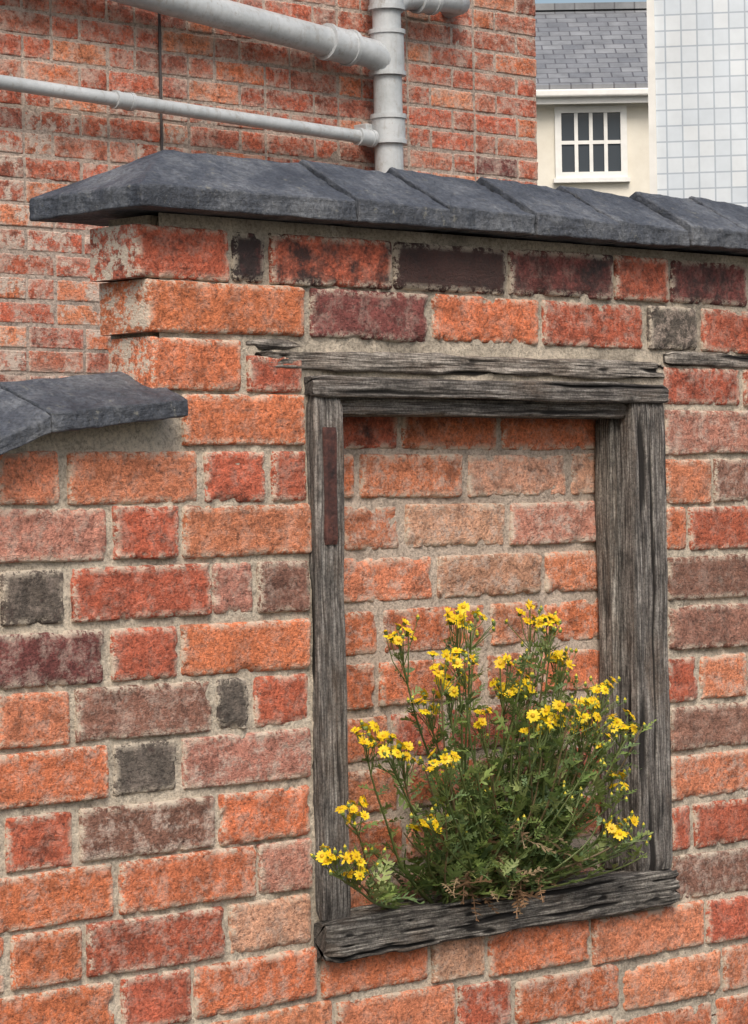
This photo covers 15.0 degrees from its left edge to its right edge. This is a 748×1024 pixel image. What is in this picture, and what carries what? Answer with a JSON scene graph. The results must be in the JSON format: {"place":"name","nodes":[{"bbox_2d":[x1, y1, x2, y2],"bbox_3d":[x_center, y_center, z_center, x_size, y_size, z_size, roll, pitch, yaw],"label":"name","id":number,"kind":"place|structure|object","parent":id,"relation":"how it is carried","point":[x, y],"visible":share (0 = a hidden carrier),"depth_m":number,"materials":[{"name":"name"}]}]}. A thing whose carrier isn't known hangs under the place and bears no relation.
{"place":"outdoors","nodes":[
{"label":"outdoors","id":0,"kind":"place"},
{"bbox_2d":[109,215,158,338],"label":"joint","id":1,"kind":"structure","parent":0,"point":[149,219],"depth_m":3.54,"materials":[{"name":"beige concrete"}]},
{"bbox_2d":[535,0,646,3],"label":"sky","id":2,"kind":"structure","parent":0,"point":[536,1],"materials":[{"name":"white"}]},
{"label":"ground","id":3,"kind":"structure","parent":0,"visible":0},
{"bbox_2d":[0,0,536,379],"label":"wall mortar","id":4,"kind":"object","parent":3,"relation":"on","point":[335,156],"depth_m":9.92,"materials":[{"name":"beige concrete"}]},
{"bbox_2d":[0,0,537,381],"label":"facing bricks","id":5,"kind":"object","parent":3,"relation":"on","point":[54,170],"visible":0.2,"depth_m":9.87,"materials":[{"name":"red brick"}]},
{"bbox_2d":[158,13,162,150],"bbox_3d":[-0.734,-1.366,9.802,0.015,5.800,0.012,-1,0,-44],"label":"wall cable","id":6,"kind":"object","parent":5,"relation":"attached to","point":[160,80],"depth_m":9.80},
{"bbox_2d":[109,0,469,172],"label":"soil pipe","id":7,"kind":"object","parent":3,"relation":"on","point":[379,53],"visible":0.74,"depth_m":10.32,"materials":[{"name":"grey plastic"}]},
{"bbox_2d":[0,75,378,147],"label":"waste pipe","id":8,"kind":"object","parent":7,"relation":"attached to","point":[130,101],"visible":1,"depth_m":9.75,"materials":[{"name":"grey plastic"}]},
{"bbox_2d":[0,224,747,1023],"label":"face bricks","id":9,"kind":"object","parent":3,"relation":"on","point":[132,264],"visible":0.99,"depth_m":3.61,"materials":[{"name":"brick"}]},
{"bbox_2d":[0,213,747,1023],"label":"mortar joints","id":10,"kind":"object","parent":9,"relation":"attached to","point":[150,435],"visible":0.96,"depth_m":3.65,"materials":[{"name":"beige concrete"}]},
{"bbox_2d":[536,103,649,196],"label":"walls","id":11,"kind":"structure","parent":3,"relation":"on","point":[638,142],"depth_m":39.99,"materials":[{"name":"beige paint"}]},
{"bbox_2d":[561,106,619,112],"bbox_3d":[3.036,-5.645,39.958,0.830,0.090,0.048,-1,0,0],"label":"frame part","id":12,"kind":"object","parent":11,"relation":"attached to","point":[585,109],"visible":1,"depth_m":39.93,"materials":[{"name":"white paint"}]},
{"bbox_2d":[535,9,647,89],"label":"roof","id":13,"kind":"structure","parent":11,"relation":"on","point":[590,49],"depth_m":41.16,"materials":[{"name":"tile"}]},
{"bbox_2d":[535,2,646,10],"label":"ridge tiles","id":14,"kind":"object","parent":13,"relation":"on","point":[587,6],"visible":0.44,"depth_m":42.86,"materials":[{"name":"stone"}]},
{"bbox_2d":[536,88,647,97],"bbox_3d":[2.648,-5.833,39.673,8.900,0.100,0.100,-1,0,0],"label":"gutter","id":15,"kind":"object","parent":13,"relation":"attached to","point":[593,92],"visible":0.2,"depth_m":39.62,"materials":[{"name":"white paint"}]},
{"bbox_2d":[536,96,647,104],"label":"fascia","id":16,"kind":"structure","parent":13,"relation":"attached to","point":[591,100],"depth_m":39.73,"materials":[{"name":"white paint"}]},
{"bbox_2d":[553,177,629,182],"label":"sill","id":17,"kind":"structure","parent":11,"relation":"attached to","point":[591,180],"depth_m":39.89,"materials":[{"name":"white paint"}]},
{"bbox_2d":[554,107,561,177],"bbox_3d":[2.584,-5.178,39.959,0.090,1.010,0.048,-1,0,0],"label":"frame part","id":18,"kind":"object","parent":17,"relation":"on","point":[558,149],"visible":1,"depth_m":39.94,"materials":[{"name":"white paint"}]},
{"bbox_2d":[562,171,620,177],"bbox_3d":[3.053,-4.726,39.961,0.830,0.090,0.048,-1,0,0],"label":"frame part","id":19,"kind":"object","parent":17,"relation":"on","point":[604,174],"visible":1,"depth_m":39.94,"materials":[{"name":"white paint"}]},
{"bbox_2d":[574,113,578,171],"bbox_3d":[2.837,-5.182,39.966,0.050,0.830,0.032,-1,0,0],"label":"glazing bar","id":20,"kind":"object","parent":19,"relation":"on","point":[576,139],"visible":1,"depth_m":39.95,"materials":[{"name":"white paint"}]},
{"bbox_2d":[561,112,620,171],"bbox_3d":[3.044,-5.186,39.977,0.830,0.830,0.008,-1,0,0],"label":"glass","id":21,"kind":"object","parent":19,"relation":"on","point":[568,151],"visible":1,"depth_m":39.97,"materials":[{"name":"grey glass"}]},
{"bbox_2d":[562,140,620,144],"bbox_3d":[3.045,-5.186,39.966,0.830,0.050,0.027,-1,0,0],"label":"glazing bar","id":22,"kind":"object","parent":21,"relation":"attached to","point":[594,142],"visible":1,"depth_m":39.95,"materials":[{"name":"white paint"}]},
{"bbox_2d":[589,113,592,171],"bbox_3d":[3.044,-5.186,39.966,0.050,0.830,0.032,-1,0,0],"label":"glazing bar","id":23,"kind":"object","parent":19,"relation":"on","point":[591,141],"visible":1,"depth_m":39.95,"materials":[{"name":"white paint"}]},
{"bbox_2d":[604,112,607,170],"bbox_3d":[3.252,-5.189,39.966,0.050,0.830,0.032,-1,0,0],"label":"glazing bar","id":24,"kind":"object","parent":19,"relation":"on","point":[605,145],"visible":1,"depth_m":39.95,"materials":[{"name":"white paint"}]},
{"bbox_2d":[620,105,627,176],"bbox_3d":[3.504,-5.194,39.959,0.090,1.010,0.048,-1,0,0],"label":"frame part","id":25,"kind":"object","parent":17,"relation":"on","point":[623,137],"visible":1,"depth_m":39.94,"materials":[{"name":"white paint"}]},
{"bbox_2d":[654,0,747,206],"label":"tiled walls","id":26,"kind":"structure","parent":3,"relation":"on","point":[701,61],"depth_m":17.94,"materials":[{"name":"tile"}]},
{"bbox_2d":[647,0,656,193],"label":"corner trim","id":27,"kind":"structure","parent":26,"relation":"attached to","point":[652,96],"depth_m":17.97,"materials":[{"name":"white paint"}]},
{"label":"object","id":28,"kind":"object","parent":3,"relation":"on","visible":0},
{"bbox_2d":[0,388,51,454],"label":"ramp coping stone","id":29,"kind":"object","parent":28,"relation":"on","point":[23,422],"visible":1,"depth_m":3.33,"materials":[{"name":"grey stone"}]},
{"bbox_2d":[0,372,187,432],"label":"ramp coping stone","id":30,"kind":"object","parent":28,"relation":"on","point":[78,402],"visible":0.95,"depth_m":3.43,"materials":[{"name":"grey stone"}]},
{"bbox_2d":[29,150,355,225],"bbox_3d":[-0.230,-0.415,3.643,0.363,0.091,0.227,-1,0,-44],"label":"coping stone","id":31,"kind":"object","parent":28,"relation":"on","point":[179,182],"visible":0.91,"depth_m":3.57,"materials":[{"name":"grey stone"}]},
{"bbox_2d":[298,160,450,231],"bbox_3d":[-0.036,-0.421,3.827,0.167,0.093,0.229,-1,0,-44],"label":"coping stone","id":32,"kind":"object","parent":28,"relation":"on","point":[386,201],"visible":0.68,"depth_m":3.76,"materials":[{"name":"grey stone"}]},
{"bbox_2d":[386,167,534,237],"bbox_3d":[0.083,-0.425,3.947,0.168,0.094,0.230,-1,0,-44],"label":"coping stone","id":33,"kind":"object","parent":28,"relation":"on","point":[476,209],"visible":0.56,"depth_m":3.89,"materials":[{"name":"grey stone"}]},
{"bbox_2d":[344,417,601,883],"bbox_3d":[0.133,0.197,3.972,0.678,0.749,0.006,-1,0,-44],"label":"infill mortar","id":34,"kind":"object","parent":28,"relation":"attached to","point":[376,607],"visible":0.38,"depth_m":3.96,"materials":[{"name":"beige concrete"}]},
{"bbox_2d":[343,417,606,907],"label":"infill bricks","id":35,"kind":"object","parent":28,"relation":"on","point":[426,525],"visible":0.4,"depth_m":3.94,"materials":[{"name":"brick"}]},
{"bbox_2d":[304,375,668,419],"bbox_3d":[0.155,-0.156,3.941,0.708,0.053,0.071,-1,0,-44],"label":"head","id":36,"kind":"object","parent":28,"relation":"attached to","point":[375,397],"visible":0.94,"depth_m":3.90},
{"bbox_2d":[246,339,747,378],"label":"decayed timber lintel","id":37,"kind":"structure","parent":36,"relation":"on","point":[433,363],"depth_m":3.90,"materials":[{"name":"grey wood"}]},
{"bbox_2d":[313,868,680,962],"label":"sill","id":38,"kind":"structure","parent":28,"relation":"on","point":[364,931],"depth_m":3.88,"materials":[{"name":"grey wood"}]},
{"bbox_2d":[305,396,350,920],"bbox_3d":[-0.074,0.189,3.718,0.055,0.679,0.070,-1,0,-44],"label":"jamb","id":39,"kind":"object","parent":38,"relation":"on","point":[330,760],"visible":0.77,"depth_m":3.69,"materials":[{"name":"grey wood"}]},
{"bbox_2d":[322,427,337,544],"bbox_3d":[-0.057,-0.034,3.692,0.024,0.152,0.011,-1,0,-44],"label":"iron hinge strap","id":40,"kind":"object","parent":39,"relation":"attached to","point":[329,435],"visible":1,"depth_m":3.69,"materials":[{"name":"metal"}]},
{"bbox_2d":[310,599,655,921],"bbox_3d":[0.136,0.334,3.840,0.665,0.436,0.190,-1,0,-44],"label":"ragwort plant","id":41,"kind":"object","parent":38,"relation":"on","point":[513,852],"visible":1,"depth_m":3.86,"materials":[{"name":"green plant"}]},
{"bbox_2d":[601,403,672,871],"bbox_3d":[0.384,0.181,4.161,0.077,0.681,0.067,-1,0,-44],"label":"jamb","id":42,"kind":"object","parent":38,"relation":"on","point":[640,456],"visible":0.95,"depth_m":4.13,"materials":[{"name":"grey wood"}]},
{"bbox_2d":[595,418,622,868],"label":"rebate beads","id":43,"kind":"object","parent":42,"relation":"attached to","point":[606,530],"visible":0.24,"depth_m":4.13},
{"bbox_2d":[476,177,621,244],"bbox_3d":[0.211,-0.426,4.063,0.172,0.093,0.230,-1,0,-44],"label":"coping stone","id":44,"kind":"object","parent":28,"relation":"on","point":[562,216],"visible":0.6,"depth_m":4.00,"materials":[{"name":"grey stone"}]},
{"bbox_2d":[556,186,689,249],"bbox_3d":[0.326,-0.428,4.183,0.156,0.092,0.230,-1,0,-44],"label":"coping stone","id":45,"kind":"object","parent":28,"relation":"on","point":[643,226],"visible":0.52,"depth_m":4.12,"materials":[{"name":"grey stone"}]},
{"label":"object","id":46,"kind":"object","parent":3,"relation":"on","visible":0},
{"bbox_2d":[629,192,747,253],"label":"coping stone","id":47,"kind":"object","parent":46,"relation":"on","point":[709,231],"visible":0.57,"depth_m":4.22,"materials":[{"name":"grey stone"}]},
{"bbox_2d":[689,196,747,256],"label":"coping stone","id":48,"kind":"object","parent":46,"relation":"on","point":[736,215],"visible":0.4,"depth_m":4.32,"materials":[{"name":"grey stone"}]}
]}

